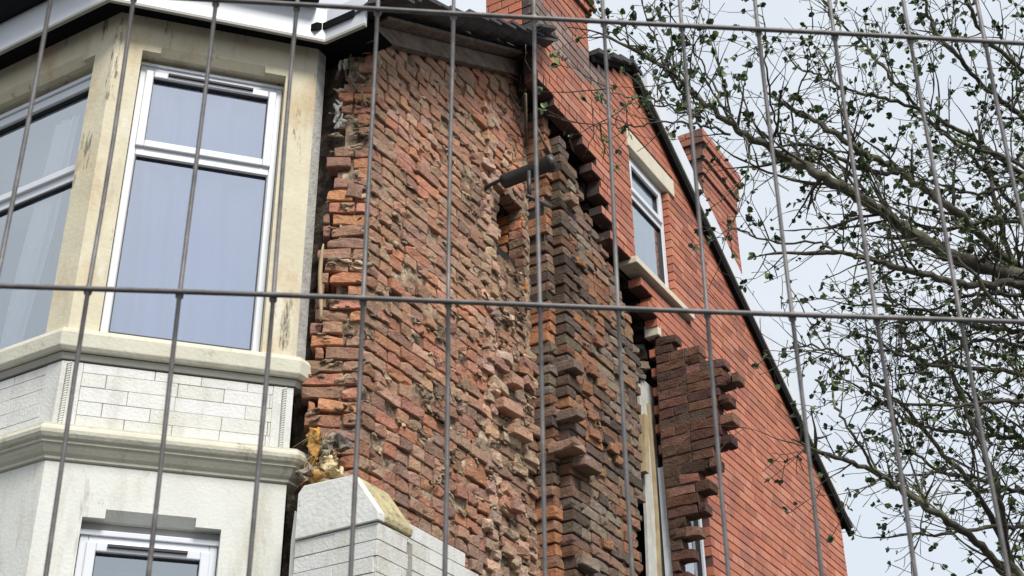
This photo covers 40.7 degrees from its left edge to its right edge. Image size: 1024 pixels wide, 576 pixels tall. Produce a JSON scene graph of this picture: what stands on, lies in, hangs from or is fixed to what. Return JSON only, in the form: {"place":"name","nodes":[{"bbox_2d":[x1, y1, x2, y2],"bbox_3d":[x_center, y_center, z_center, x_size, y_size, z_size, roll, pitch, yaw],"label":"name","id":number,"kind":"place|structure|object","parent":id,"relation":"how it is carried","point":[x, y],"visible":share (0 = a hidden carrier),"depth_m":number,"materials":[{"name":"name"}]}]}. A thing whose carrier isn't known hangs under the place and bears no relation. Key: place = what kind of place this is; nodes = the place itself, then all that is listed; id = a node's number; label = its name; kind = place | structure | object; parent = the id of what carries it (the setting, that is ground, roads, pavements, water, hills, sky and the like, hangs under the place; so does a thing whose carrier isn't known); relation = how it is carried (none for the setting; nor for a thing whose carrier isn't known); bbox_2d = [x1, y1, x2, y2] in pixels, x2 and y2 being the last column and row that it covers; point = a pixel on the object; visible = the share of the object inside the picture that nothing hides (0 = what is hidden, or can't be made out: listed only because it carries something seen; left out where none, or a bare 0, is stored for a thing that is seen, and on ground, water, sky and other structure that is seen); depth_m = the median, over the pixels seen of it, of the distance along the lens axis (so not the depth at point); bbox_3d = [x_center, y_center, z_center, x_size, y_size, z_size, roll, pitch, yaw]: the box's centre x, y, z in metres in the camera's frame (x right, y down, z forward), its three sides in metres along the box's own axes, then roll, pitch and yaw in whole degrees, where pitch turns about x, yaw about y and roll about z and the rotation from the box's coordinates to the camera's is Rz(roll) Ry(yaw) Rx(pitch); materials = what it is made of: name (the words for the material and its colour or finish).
{"place":"outdoors","nodes":[
{"label":"outdoors","id":0,"kind":"place"},
{"bbox_2d":[318,0,1023,575],"label":"sky","id":1,"kind":"structure","parent":0,"point":[863,556],"materials":[{"name":"white"}]},
{"label":"ground","id":2,"kind":"structure","parent":0,"visible":0},
{"bbox_2d":[289,475,412,575],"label":"garden pier","id":3,"kind":"structure","parent":2,"relation":"on","point":[320,541],"depth_m":6.27,"materials":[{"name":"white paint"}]},
{"bbox_2d":[294,427,352,504],"bbox_3d":[-0.875,1.046,6.572,0.402,0.871,0.272,-17,-34,26],"label":"rubble heap","id":4,"kind":"object","parent":3,"relation":"on","point":[312,472],"visible":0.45,"depth_m":6.69,"materials":[{"name":"stone"}]},
{"bbox_2d":[0,0,852,575],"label":"terraced house","id":5,"kind":"structure","parent":2,"relation":"on","point":[206,492],"depth_m":7.85,"materials":[{"name":"red brick"}]},
{"bbox_2d":[0,72,91,348],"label":"window","id":6,"kind":"structure","parent":5,"relation":"in","point":[56,125],"depth_m":7.62,"materials":[{"name":"white plastic"}]},
{"bbox_2d":[74,522,218,575],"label":"window","id":7,"kind":"structure","parent":5,"relation":"in","point":[200,549],"depth_m":6.40,"materials":[{"name":"white plastic"}]},
{"bbox_2d":[99,61,283,351],"bbox_3d":[-1.652,-0.420,7.494,1.060,1.782,0.204,8,-32,-15],"label":"window","id":8,"kind":"structure","parent":5,"relation":"in","point":[228,244],"depth_m":7.42,"materials":[{"name":"white plastic"}]},
{"bbox_2d":[318,59,348,320],"bbox_3d":[-0.983,-0.575,7.604,0.107,1.758,0.051,10,-32,-18],"label":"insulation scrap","id":9,"kind":"object","parent":5,"relation":"hanging from","point":[338,124],"visible":0.99,"depth_m":7.36,"materials":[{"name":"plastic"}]},
{"bbox_2d":[484,154,557,207],"bbox_3d":[0.077,-0.710,8.914,0.489,0.384,0.224,13,-33,-22],"label":"soil pipe","id":10,"kind":"object","parent":5,"relation":"attached to","point":[547,163],"visible":0.98,"depth_m":8.90,"materials":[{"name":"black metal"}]},
{"bbox_2d":[618,128,694,321],"bbox_3d":[1.097,-0.499,10.833,0.163,1.273,1.035,-17,-34,26],"label":"window","id":11,"kind":"structure","parent":5,"relation":"in","point":[649,181],"depth_m":10.83,"materials":[{"name":"white plastic"}]},
{"bbox_2d":[658,467,706,575],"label":"window","id":12,"kind":"structure","parent":5,"relation":"in","point":[698,568],"depth_m":9.68,"materials":[{"name":"white plastic"}]},
{"bbox_2d":[407,524,478,575],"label":"painted wall","id":13,"kind":"structure","parent":2,"relation":"on","point":[427,552],"depth_m":6.68,"materials":[{"name":"white brick"}]},
{"bbox_2d":[0,0,1023,575],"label":"fence","id":14,"kind":"object","parent":2,"relation":"on","point":[180,292],"visible":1,"depth_m":1.16,"materials":[{"name":"metal"}]},
{"bbox_2d":[525,0,1023,575],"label":"tree","id":15,"kind":"object","parent":2,"relation":"on","point":[1001,264],"visible":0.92,"depth_m":5.34,"materials":[{"name":"green plant"}]}
]}

